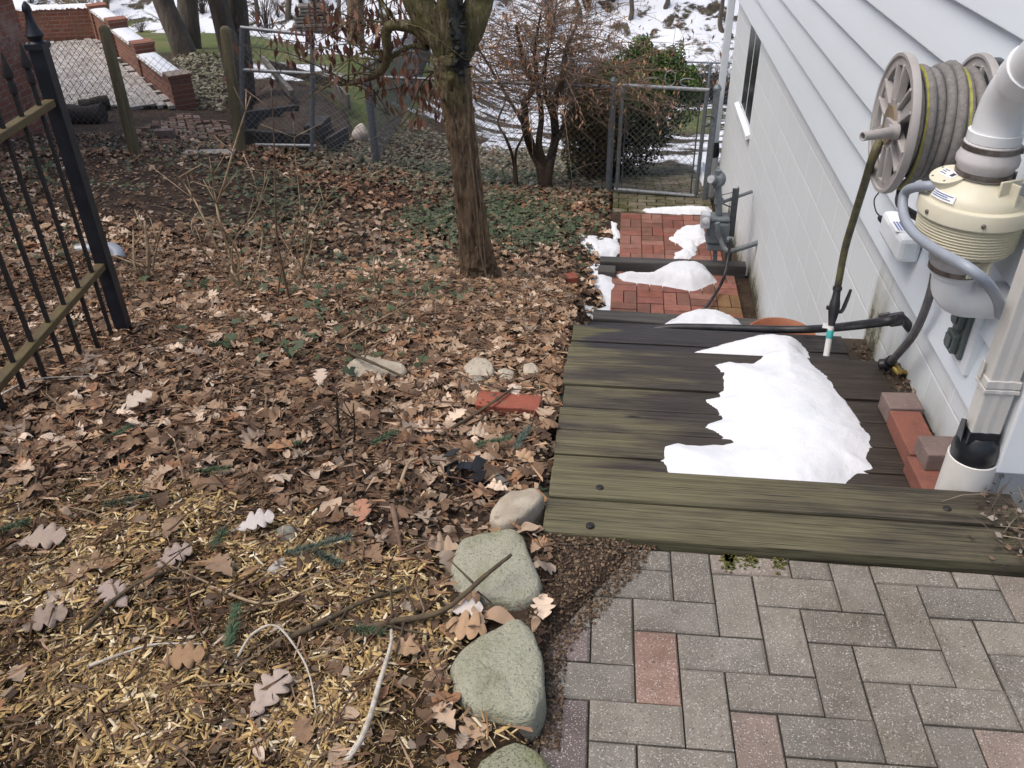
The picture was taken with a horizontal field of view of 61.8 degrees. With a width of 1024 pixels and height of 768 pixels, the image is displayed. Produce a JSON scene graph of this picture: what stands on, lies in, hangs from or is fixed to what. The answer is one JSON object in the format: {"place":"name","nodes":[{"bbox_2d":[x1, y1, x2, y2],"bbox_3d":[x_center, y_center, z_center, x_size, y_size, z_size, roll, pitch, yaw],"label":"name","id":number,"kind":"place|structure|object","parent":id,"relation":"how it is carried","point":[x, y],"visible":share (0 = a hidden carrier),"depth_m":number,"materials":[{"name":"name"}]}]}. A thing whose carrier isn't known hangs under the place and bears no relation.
{"place":"outdoors","nodes":[
{"label":"outdoors","id":0,"kind":"place"},
{"bbox_2d":[26,38,175,109],"bbox_3d":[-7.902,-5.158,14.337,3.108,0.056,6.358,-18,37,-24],"label":"neighbour patio","id":1,"kind":"structure","parent":0,"point":[108,78],"depth_m":14.09,"materials":[{"name":"concrete"}]},
{"bbox_2d":[135,114,232,146],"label":"loose brick path","id":2,"kind":"structure","parent":0,"point":[192,128],"depth_m":10.76,"materials":[{"name":"brick"}]},
{"bbox_2d":[0,0,756,767],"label":"ground","id":3,"kind":"structure","parent":0,"point":[702,14],"depth_m":6.68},
{"bbox_2d":[0,0,51,138],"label":"brick house","id":4,"kind":"structure","parent":3,"relation":"on","point":[11,29],"depth_m":10.02,"materials":[{"name":"brick"}]},
{"bbox_2d":[0,1,132,410],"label":"iron fence","id":5,"kind":"object","parent":3,"relation":"on","point":[52,104],"visible":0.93,"depth_m":3.28,"materials":[{"name":"metal"}]},
{"bbox_2d":[67,103,107,123],"bbox_3d":[-5.677,-3.532,11.244,0.620,0.288,0.300,0,34,2],"label":"log","id":6,"kind":"object","parent":3,"relation":"on","point":[84,112],"visible":0.51,"depth_m":11.14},
{"bbox_2d":[74,242,125,258],"bbox_3d":[-2.606,-0.836,5.438,0.304,0.124,0.116,-1,34,1],"label":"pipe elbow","id":7,"kind":"object","parent":3,"relation":"on","point":[116,250],"visible":0.45,"depth_m":5.40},
{"bbox_2d":[16,2,196,109],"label":"garden wall","id":8,"kind":"structure","parent":3,"relation":"on","point":[57,25],"depth_m":15.17,"materials":[{"name":"brick"}]},
{"bbox_2d":[15,3,89,10],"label":"snow patch","id":9,"kind":"object","parent":8,"relation":"on","point":[55,6],"visible":0.7,"depth_m":16.35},
{"bbox_2d":[112,28,142,42],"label":"snow patch","id":10,"kind":"object","parent":8,"relation":"on","point":[126,34],"visible":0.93,"depth_m":14.58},
{"bbox_2d":[137,52,177,75],"bbox_3d":[-5.499,-4.998,13.323,0.353,0.061,1.584,-20,38,-26],"label":"snow patch","id":11,"kind":"object","parent":8,"relation":"on","point":[149,56],"visible":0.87,"depth_m":13.29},
{"bbox_2d":[0,25,245,155],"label":"wire fence","id":12,"kind":"object","parent":3,"relation":"on","point":[124,110],"visible":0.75,"depth_m":8.80,"materials":[{"name":"grey metal"}]},
{"bbox_2d":[114,389,151,412],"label":"oak leaf","id":13,"kind":"object","parent":3,"relation":"on","point":[136,398],"visible":1,"depth_m":2.91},
{"bbox_2d":[111,209,161,281],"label":"dry cane shrub","id":14,"kind":"object","parent":3,"relation":"on","point":[147,267],"visible":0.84,"depth_m":4.87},
{"bbox_2d":[152,0,196,54],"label":"bare tree","id":15,"kind":"object","parent":3,"relation":"on","point":[179,39],"visible":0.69,"depth_m":17.90,"materials":[{"name":"brown plant"}]},
{"bbox_2d":[177,0,201,48],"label":"bare tree","id":16,"kind":"object","parent":3,"relation":"on","point":[188,10],"visible":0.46,"depth_m":18.68,"materials":[{"name":"brown plant"}]},
{"bbox_2d":[172,48,228,111],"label":"ground cover","id":17,"kind":"object","parent":3,"relation":"on","point":[204,55],"visible":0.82,"depth_m":15.11,"materials":[{"name":"green plant"}]},
{"bbox_2d":[156,87,268,289],"bbox_3d":[-1.601,-0.993,4.595,0.706,1.186,0.279,3,34,6],"label":"dry cane shrub","id":18,"kind":"object","parent":3,"relation":"on","point":[235,277],"visible":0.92,"depth_m":4.65,"materials":[{"name":"plant"}]},
{"bbox_2d":[207,0,252,110],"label":"bare tree","id":19,"kind":"object","parent":3,"relation":"on","point":[221,16],"visible":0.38,"depth_m":12.04,"materials":[{"name":"brown plant"}]},
{"bbox_2d":[228,0,255,104],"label":"bare tree","id":20,"kind":"object","parent":3,"relation":"on","point":[239,8],"visible":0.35,"depth_m":12.29,"materials":[{"name":"brown plant"}]},
{"bbox_2d":[247,0,289,33],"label":"bare shrub","id":21,"kind":"object","parent":3,"relation":"on","point":[265,14],"visible":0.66,"depth_m":31.04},
{"bbox_2d":[0,404,548,767],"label":"wood chips","id":22,"kind":"object","parent":3,"relation":"on","point":[108,675],"visible":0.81,"depth_m":1.91,"materials":[{"name":"wood"}]},
{"bbox_2d":[10,522,66,548],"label":"oak leaf","id":23,"kind":"object","parent":22,"relation":"on","point":[47,536],"visible":0.99,"depth_m":2.22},
{"bbox_2d":[16,601,68,632],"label":"oak leaf","id":24,"kind":"object","parent":22,"relation":"on","point":[40,617],"visible":0.97,"depth_m":1.98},
{"bbox_2d":[97,578,130,608],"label":"oak leaf","id":25,"kind":"object","parent":22,"relation":"on","point":[105,589],"visible":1,"depth_m":2.05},
{"bbox_2d":[102,492,148,507],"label":"spruce sprig","id":26,"kind":"object","parent":22,"relation":"on","point":[131,498],"visible":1,"depth_m":2.36,"materials":[{"name":"green plant"}]},
{"bbox_2d":[83,542,192,629],"bbox_3d":[-0.891,0.479,2.053,0.163,0.073,0.259,3,34,6],"label":"stick","id":27,"kind":"object","parent":22,"relation":"on","point":[106,606],"visible":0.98,"depth_m":2.04,"materials":[{"name":"wood"}]},
{"bbox_2d":[87,643,202,667],"bbox_3d":[-0.817,0.595,1.912,0.246,0.014,0.028,-9,34,-12],"label":"stick","id":28,"kind":"object","parent":22,"relation":"on","point":[93,664],"visible":0.88,"depth_m":1.90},
{"bbox_2d":[154,542,192,566],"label":"oak leaf","id":29,"kind":"object","parent":22,"relation":"on","point":[168,551],"visible":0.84,"depth_m":2.17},
{"bbox_2d":[152,641,205,669],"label":"oak leaf","id":30,"kind":"object","parent":22,"relation":"on","point":[187,655],"visible":0.99,"depth_m":1.89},
{"bbox_2d":[222,600,245,651],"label":"spruce sprig","id":31,"kind":"object","parent":22,"relation":"on","point":[230,638],"visible":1,"depth_m":1.95,"materials":[{"name":"green plant"}]},
{"bbox_2d":[231,508,274,531],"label":"oak leaf","id":32,"kind":"object","parent":22,"relation":"on","point":[260,517],"visible":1,"depth_m":2.23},
{"bbox_2d":[244,668,291,722],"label":"oak leaf","id":33,"kind":"object","parent":22,"relation":"on","point":[263,698],"visible":1,"depth_m":1.80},
{"bbox_2d":[235,624,318,734],"bbox_3d":[-0.473,0.615,1.827,0.297,0.081,0.096,25,41,33],"label":"stick","id":34,"kind":"object","parent":22,"relation":"on","point":[261,628],"visible":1,"depth_m":1.88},
{"bbox_2d":[208,551,393,604],"bbox_3d":[-0.502,0.480,2.050,0.455,0.048,0.142,-8,34,-10],"label":"stick","id":35,"kind":"object","parent":22,"relation":"on","point":[265,603],"visible":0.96,"depth_m":2.04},
{"bbox_2d":[284,531,352,556],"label":"spruce sprig","id":36,"kind":"object","parent":22,"relation":"on","point":[319,543],"visible":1,"depth_m":2.16,"materials":[{"name":"green plant"}]},
{"bbox_2d":[287,585,410,639],"bbox_3d":[-0.365,0.527,1.975,0.302,0.066,0.099,-22,39,-28],"label":"stick","id":37,"kind":"object","parent":22,"relation":"on","point":[314,625],"visible":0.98,"depth_m":1.97,"materials":[{"name":"wood"}]},
{"bbox_2d":[352,498,371,527],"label":"oak leaf","id":38,"kind":"object","parent":22,"relation":"on","point":[363,512],"visible":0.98,"depth_m":2.28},
{"bbox_2d":[343,628,392,761],"bbox_3d":[-0.285,0.638,1.789,0.038,0.059,0.317,5,34,10],"label":"stick","id":39,"kind":"object","parent":22,"relation":"on","point":[359,740],"visible":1,"depth_m":1.74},
{"bbox_2d":[346,553,511,657],"bbox_3d":[-0.192,0.485,1.984,0.198,0.109,0.363,26,42,34],"label":"stick","id":40,"kind":"object","parent":22,"relation":"on","point":[403,620],"visible":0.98,"depth_m":1.95,"materials":[{"name":"wood"}]},
{"bbox_2d":[447,598,482,615],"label":"oak leaf","id":41,"kind":"object","parent":40,"relation":"on","point":[458,609],"visible":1,"depth_m":1.96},
{"bbox_2d":[244,89,313,297],"bbox_3d":[-1.180,-0.940,4.423,0.273,1.158,0.154,3,34,6],"label":"dry cane shrub","id":42,"kind":"object","parent":3,"relation":"on","point":[282,271],"visible":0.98,"depth_m":4.48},
{"bbox_2d":[0,219,584,767],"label":"bark slivers","id":43,"kind":"object","parent":3,"relation":"on","point":[232,377],"visible":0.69,"depth_m":2.64,"materials":[{"name":"wood"}]},
{"bbox_2d":[244,56,352,151],"bbox_3d":[-3.224,-3.169,12.736,2.757,2.908,5.526,3,34,6],"label":"raised bed","id":44,"kind":"object","parent":3,"relation":"on","point":[249,137],"visible":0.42,"depth_m":10.93,"materials":[{"name":"wood"}]},
{"bbox_2d":[0,152,603,767],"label":"fine twigs","id":45,"kind":"object","parent":3,"relation":"on","point":[194,578],"visible":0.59,"depth_m":2.93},
{"bbox_2d":[231,23,373,170],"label":"chain link gate","id":46,"kind":"structure","parent":3,"relation":"on","point":[312,145],"depth_m":9.32,"materials":[{"name":"metal"}]},
{"bbox_2d":[0,131,612,767],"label":"leaf litter","id":47,"kind":"object","parent":3,"relation":"on","point":[468,625],"visible":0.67,"depth_m":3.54,"materials":[{"name":"plant"}]},
{"bbox_2d":[0,121,613,497],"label":"ivy","id":48,"kind":"object","parent":3,"relation":"on","point":[451,225],"visible":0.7,"depth_m":7.79,"materials":[{"name":"green plant"}]},
{"bbox_2d":[292,3,331,30],"bbox_3d":[-7.717,-14.111,32.887,1.501,0.870,0.816,-5,34,-6],"label":"board stack","id":49,"kind":"object","parent":3,"relation":"on","point":[303,8],"visible":0.46,"depth_m":32.66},
{"bbox_2d":[261,122,383,278],"bbox_3d":[-1.135,-1.037,5.202,0.743,1.090,0.328,3,34,6],"label":"dry cane shrub","id":50,"kind":"object","parent":3,"relation":"on","point":[303,259],"visible":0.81,"depth_m":5.26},
{"bbox_2d":[299,388,355,445],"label":"dry cane shrub","id":51,"kind":"object","parent":3,"relation":"on","point":[338,422],"visible":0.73,"depth_m":2.73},
{"bbox_2d":[346,0,364,43],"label":"bare tree","id":52,"kind":"object","parent":3,"relation":"on","point":[350,12],"visible":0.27,"depth_m":20.81,"materials":[{"name":"brown plant"}]},
{"bbox_2d":[222,0,501,279],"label":"oak tree","id":53,"kind":"object","parent":3,"relation":"on","point":[427,26],"visible":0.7,"depth_m":5.26,"materials":[{"name":"brown plant"}]},
{"bbox_2d":[447,0,487,277],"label":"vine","id":54,"kind":"object","parent":53,"relation":"attached to","point":[457,26],"visible":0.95,"depth_m":4.87,"materials":[{"name":"plant"}]},
{"bbox_2d":[345,356,407,382],"bbox_3d":[-0.537,-0.015,3.431,0.270,0.149,0.171,3,34,6],"label":"rock","id":55,"kind":"object","parent":3,"relation":"on","point":[362,366],"visible":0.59,"depth_m":3.39,"materials":[{"name":"stone"}]},
{"bbox_2d":[366,33,430,156],"bbox_3d":[-1.977,-6.606,17.558,0.179,3.716,16.498,-2,34,-2],"label":"shrub","id":56,"kind":"object","parent":3,"relation":"on","point":[422,67],"visible":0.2,"depth_m":12.60,"materials":[{"name":"grey"}]},
{"bbox_2d":[287,118,614,209],"bbox_3d":[-0.388,-3.040,11.396,3.562,1.450,4.966,3,34,6],"label":"ground cover","id":57,"kind":"object","parent":3,"relation":"on","point":[412,146],"visible":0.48,"depth_m":10.34,"materials":[{"name":"green plant"}]},
{"bbox_2d":[442,448,509,499],"bbox_3d":[-0.113,0.268,2.519,0.264,0.070,0.138,20,39,29],"label":"plastic scrap","id":58,"kind":"object","parent":3,"relation":"on","point":[476,465],"visible":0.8,"depth_m":2.53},
{"bbox_2d":[463,357,493,382],"bbox_3d":[-0.137,-0.002,3.434,0.132,0.152,0.212,3,34,6],"label":"rock","id":59,"kind":"object","parent":3,"relation":"on","point":[477,366],"visible":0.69,"depth_m":3.40,"materials":[{"name":"stone"}]},
{"bbox_2d":[451,529,542,610],"bbox_3d":[-0.033,0.513,2.155,0.237,0.214,0.266,3,34,6],"label":"boulder","id":60,"kind":"object","parent":3,"relation":"on","point":[512,582],"visible":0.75,"depth_m":2.07,"materials":[{"name":"stone"}]},
{"bbox_2d":[450,619,546,741],"bbox_3d":[-0.027,0.679,1.903,0.220,0.212,0.277,3,34,6],"label":"boulder","id":61,"kind":"object","parent":3,"relation":"on","point":[498,673],"visible":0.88,"depth_m":1.81,"materials":[{"name":"stone"}]},
{"bbox_2d":[475,391,541,417],"bbox_3d":[-0.012,0.081,3.094,0.230,0.055,0.095,5,34,9],"label":"brick","id":62,"kind":"object","parent":3,"relation":"on","point":[513,403],"visible":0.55,"depth_m":3.06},
{"bbox_2d":[440,381,532,436],"bbox_3d":[-0.080,0.095,2.962,0.218,0.051,0.388,8,35,14],"label":"stick","id":63,"kind":"object","parent":62,"relation":"on","point":[456,425],"visible":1,"depth_m":2.98,"materials":[{"name":"wood"}]},
{"bbox_2d":[478,743,548,767],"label":"boulder","id":64,"kind":"object","parent":3,"relation":"on","point":[515,755],"visible":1,"depth_m":1.66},
{"bbox_2d":[490,488,544,533],"bbox_3d":[0.010,0.404,2.366,0.104,0.222,0.177,26,42,34],"label":"rock","id":65,"kind":"object","parent":3,"relation":"on","point":[526,505],"visible":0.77,"depth_m":2.30,"materials":[{"name":"stone"}]},
{"bbox_2d":[349,0,728,206],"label":"witch hazel shrub","id":66,"kind":"object","parent":3,"relation":"on","point":[544,165],"visible":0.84,"depth_m":8.99,"materials":[{"name":"brown plant"}]},
{"bbox_2d":[362,70,721,200],"bbox_3d":[0.230,-2.746,9.606,4.003,1.446,0.125,8,35,13],"label":"chain link fence","id":67,"kind":"object","parent":3,"relation":"on","point":[372,119],"visible":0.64,"depth_m":9.55,"materials":[{"name":"metal"}]},
{"bbox_2d":[614,70,715,197],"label":"chain link gate","id":68,"kind":"structure","parent":67,"relation":"attached to","point":[703,126],"depth_m":9.19,"materials":[{"name":"metal"}]},
{"bbox_2d":[560,71,630,179],"bbox_3d":[0.971,-3.090,10.323,0.852,1.338,0.876,-10,35,-13],"label":"boxwood","id":69,"kind":"object","parent":3,"relation":"on","point":[594,127],"visible":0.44,"depth_m":10.16,"materials":[{"name":"green plant"}]},
{"bbox_2d":[580,235,619,257],"bbox_3d":[0.806,-1.255,7.779,0.444,0.114,0.516,3,34,6],"label":"snow patch","id":70,"kind":"object","parent":3,"relation":"on","point":[610,247],"visible":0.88,"depth_m":7.72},
{"bbox_2d":[586,264,614,305],"bbox_3d":[0.734,-0.830,7.010,0.295,0.260,1.062,-2,34,-1],"label":"snow patch","id":71,"kind":"object","parent":3,"relation":"on","point":[604,284],"visible":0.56,"depth_m":6.78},
{"bbox_2d":[560,104,673,176],"bbox_3d":[1.343,-3.201,11.029,1.459,1.130,1.029,3,34,6],"label":"boxwood","id":72,"kind":"object","parent":3,"relation":"on","point":[639,137],"visible":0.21,"depth_m":10.79,"materials":[{"name":"green plant"}]},
{"bbox_2d":[512,56,731,105],"bbox_3d":[3.388,-8.838,25.280,6.857,1.568,0.154,3,34,6],"label":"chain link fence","id":73,"kind":"object","parent":3,"relation":"on","point":[710,63],"visible":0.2,"depth_m":24.93,"materials":[{"name":"grey"}]},
{"bbox_2d":[598,32,709,147],"bbox_3d":[1.761,-3.709,10.938,1.533,1.404,1.310,3,34,6],"label":"boxwood","id":74,"kind":"object","parent":3,"relation":"on","point":[673,62],"visible":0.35,"depth_m":10.63,"materials":[{"name":"green plant"}]},
{"bbox_2d":[600,256,745,278],"bbox_3d":[1.304,-0.883,7.027,1.170,0.275,0.100,3,34,6],"label":"landscape timber","id":75,"kind":"object","parent":3,"relation":"on","point":[736,269],"visible":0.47,"depth_m":6.95,"materials":[{"name":"wood"}]},
{"bbox_2d":[593,310,757,324],"bbox_3d":[1.189,-0.400,6.228,1.200,0.195,0.140,3,34,6],"label":"landscape timber","id":76,"kind":"object","parent":3,"relation":"on","point":[609,316],"visible":0.24,"depth_m":6.19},
{"bbox_2d":[542,322,1023,576],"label":"timber deck","id":77,"kind":"structure","parent":3,"relation":"on","point":[635,398],"depth_m":2.39,"materials":[{"name":"brown wood"}]},
{"bbox_2d":[665,309,740,324],"bbox_3d":[1.287,-0.414,5.994,0.784,0.198,0.616,3,34,6],"label":"snow patch","id":78,"kind":"object","parent":77,"relation":"on","point":[704,316],"visible":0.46,"depth_m":5.93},
{"bbox_2d":[695,334,809,357],"bbox_3d":[0.989,-0.149,3.599,0.567,0.101,0.360,3,34,6],"label":"snow patch","id":79,"kind":"object","parent":77,"relation":"on","point":[759,345],"visible":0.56,"depth_m":3.55,"materials":[{"name":"snow"}]},
{"bbox_2d":[662,350,871,483],"bbox_3d":[0.863,0.119,2.934,0.756,0.091,0.934,3,34,6],"label":"snow patch","id":80,"kind":"object","parent":77,"relation":"on","point":[787,414],"visible":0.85,"depth_m":2.85,"materials":[{"name":"snow"}]},
{"bbox_2d":[750,317,815,334],"bbox_3d":[1.387,-0.217,4.430,0.346,0.100,0.346,3,34,6],"label":"terracotta saucer","id":81,"kind":"object","parent":77,"relation":"on","point":[777,321],"visible":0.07,"depth_m":4.53,"materials":[{"name":"brown"}]},
{"bbox_2d":[822,286,851,355],"bbox_3d":[1.228,-0.245,3.284,0.067,0.256,0.139,22,40,31],"label":"spray nozzle","id":82,"kind":"object","parent":77,"relation":"on","point":[833,308],"visible":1,"depth_m":3.26,"materials":[{"name":"black plastic"}]},
{"bbox_2d":[842,338,934,435],"bbox_3d":[1.396,0.234,3.168,0.127,0.472,1.410,3,34,6],"label":"gap debris","id":83,"kind":"object","parent":77,"relation":"on","point":[858,349],"visible":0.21,"depth_m":3.58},
{"bbox_2d":[878,392,923,422],"bbox_3d":[1.339,0.082,2.950,0.115,0.064,0.100,1,34,4],"label":"brick","id":84,"kind":"object","parent":77,"relation":"on","point":[891,401],"visible":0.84,"depth_m":2.93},
{"bbox_2d":[886,411,931,464],"bbox_3d":[1.315,0.181,2.805,0.104,0.060,0.242,3,34,6],"label":"brick","id":85,"kind":"object","parent":77,"relation":"on","point":[906,429],"visible":0.62,"depth_m":2.81,"materials":[{"name":"brick"}]},
{"bbox_2d":[903,456,939,488],"bbox_3d":[1.279,0.321,2.595,0.100,0.060,0.250,2,34,4],"label":"brick","id":86,"kind":"object","parent":77,"relation":"on","point":[916,475],"visible":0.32,"depth_m":2.62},
{"bbox_2d":[914,436,953,470],"bbox_3d":[1.323,0.214,2.645,0.118,0.062,0.100,1,34,4],"label":"brick","id":87,"kind":"object","parent":86,"relation":"on","point":[930,452],"visible":0.51,"depth_m":2.62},
{"bbox_2d":[943,474,1023,573],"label":"dead weeds","id":88,"kind":"object","parent":77,"relation":"on","point":[993,517],"visible":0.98,"depth_m":2.25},
{"bbox_2d":[719,0,1023,514],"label":"house","id":89,"kind":"structure","parent":3,"relation":"on","point":[805,77],"depth_m":4.26,"materials":[{"name":"plastic"}]},
{"bbox_2d":[708,0,735,197],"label":"downspout","id":90,"kind":"object","parent":89,"relation":"attached to","point":[726,44],"visible":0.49,"depth_m":8.78,"materials":[{"name":"plastic"}]},
{"bbox_2d":[700,169,757,260],"bbox_3d":[1.709,-1.276,6.770,0.446,0.843,0.520,3,34,6],"label":"gas meter","id":91,"kind":"object","parent":89,"relation":"attached to","point":[718,224],"visible":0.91,"depth_m":6.71,"materials":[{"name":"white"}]},
{"bbox_2d":[734,24,761,140],"bbox_3d":[2.082,-2.672,7.451,0.105,0.804,1.010,3,34,6],"label":"window","id":92,"kind":"structure","parent":89,"relation":"in","point":[754,43],"depth_m":7.39,"materials":[{"name":"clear glass"}]},
{"bbox_2d":[647,311,911,333],"bbox_3d":[1.113,-0.297,3.615,1.124,0.482,0.377,26,42,34],"label":"sump hose","id":93,"kind":"object","parent":89,"relation":"attached to","point":[901,318],"visible":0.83,"depth_m":3.73,"materials":[{"name":"plastic"}]},
{"bbox_2d":[878,355,907,375],"bbox_3d":[1.419,-0.063,3.189,0.115,0.098,0.062,23,40,32],"label":"spigot","id":94,"kind":"object","parent":89,"relation":"attached to","point":[884,364],"visible":0.88,"depth_m":3.18,"materials":[{"name":"gold metal"}]},
{"bbox_2d":[888,190,933,363],"bbox_3d":[1.312,-0.324,2.911,0.181,0.735,0.259,3,34,6],"label":"supply hose","id":95,"kind":"object","parent":94,"relation":"attached to","point":[902,348],"visible":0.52,"depth_m":2.85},
{"bbox_2d":[873,192,920,261],"bbox_3d":[1.445,-0.614,3.263,0.085,0.098,0.511,3,34,6],"label":"mounting box","id":96,"kind":"object","parent":89,"relation":"attached to","point":[902,244],"visible":0.88,"depth_m":3.10,"materials":[{"name":"white"}]},
{"bbox_2d":[859,51,1003,193],"bbox_3d":[1.224,-0.765,2.597,0.400,0.453,0.412,3,34,6],"label":"hose reel","id":97,"kind":"object","parent":89,"relation":"attached to","point":[897,106],"visible":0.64,"depth_m":2.52,"materials":[{"name":"plastic"}]},
{"bbox_2d":[834,60,986,286],"bbox_3d":[1.250,-0.604,2.796,0.254,0.896,0.525,3,34,6],"label":"garden hose","id":98,"kind":"object","parent":97,"relation":"hanging from","point":[953,91],"visible":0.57,"depth_m":2.44,"materials":[{"name":"rubber"}]},
{"bbox_2d":[943,314,985,375],"bbox_3d":[1.365,-0.156,2.572,0.091,0.220,0.145,3,34,6],"label":"outdoor outlet","id":99,"kind":"object","parent":89,"relation":"attached to","point":[964,342],"visible":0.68,"depth_m":2.55,"materials":[{"name":"plastic"}]},
{"bbox_2d":[915,41,1023,318],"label":"radon fan","id":100,"kind":"object","parent":89,"relation":"attached to","point":[970,207],"visible":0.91,"depth_m":2.17},
{"bbox_2d":[897,181,1004,319],"bbox_3d":[1.109,-0.305,2.231,0.350,0.363,0.371,22,40,31],"label":"flexible conduit","id":101,"kind":"object","parent":100,"relation":"attached to","point":[984,281],"visible":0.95,"depth_m":2.16,"materials":[{"name":"plastic"}]},
{"bbox_2d":[934,249,1023,491],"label":"downspout","id":102,"kind":"object","parent":89,"relation":"attached to","point":[971,456],"visible":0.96,"depth_m":2.25,"materials":[{"name":"plastic"}]},
{"bbox_2d":[612,165,712,212],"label":"garden path","id":103,"kind":"structure","parent":0,"point":[629,202],"depth_m":9.82,"materials":[{"name":"brick"}]},
{"bbox_2d":[642,206,711,214],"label":"snow patch","id":104,"kind":"object","parent":103,"relation":"on","point":[689,210],"visible":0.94,"depth_m":8.46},
{"bbox_2d":[610,213,742,317],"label":"brick path","id":105,"kind":"structure","parent":0,"point":[665,299],"depth_m":6.77,"materials":[{"name":"brick"}]},
{"bbox_2d":[616,261,716,290],"bbox_3d":[1.221,-0.853,6.786,0.840,0.146,0.347,3,34,6],"label":"snow patch","id":106,"kind":"object","parent":105,"relation":"on","point":[690,275],"visible":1,"depth_m":6.76,"materials":[{"name":"snow"}]},
{"bbox_2d":[669,224,705,258],"bbox_3d":[1.610,-1.311,7.838,0.400,0.067,0.810,3,34,6],"label":"snow patch","id":107,"kind":"object","parent":105,"relation":"on","point":[688,239],"visible":0.94,"depth_m":7.82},
{"bbox_2d":[703,238,731,308],"bbox_3d":[1.540,-0.798,6.402,0.048,0.351,0.726,14,36,22],"label":"thin hose","id":108,"kind":"object","parent":105,"relation":"on","point":[707,305],"visible":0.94,"depth_m":6.57,"materials":[{"name":"black rubber"}]},
{"bbox_2d":[530,543,1023,767],"bbox_3d":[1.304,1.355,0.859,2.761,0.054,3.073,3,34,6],"label":"patio","id":109,"kind":"structure","parent":0,"point":[648,723],"depth_m":1.92,"materials":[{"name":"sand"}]},
{"bbox_2d":[516,532,656,750],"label":"soil crumbs","id":110,"kind":"object","parent":109,"relation":"on","point":[551,674],"visible":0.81,"depth_m":2.10,"materials":[{"name":"soil"}]},
{"bbox_2d":[719,553,787,574],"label":"moss","id":111,"kind":"object","parent":109,"relation":"on","point":[728,559],"visible":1,"depth_m":2.19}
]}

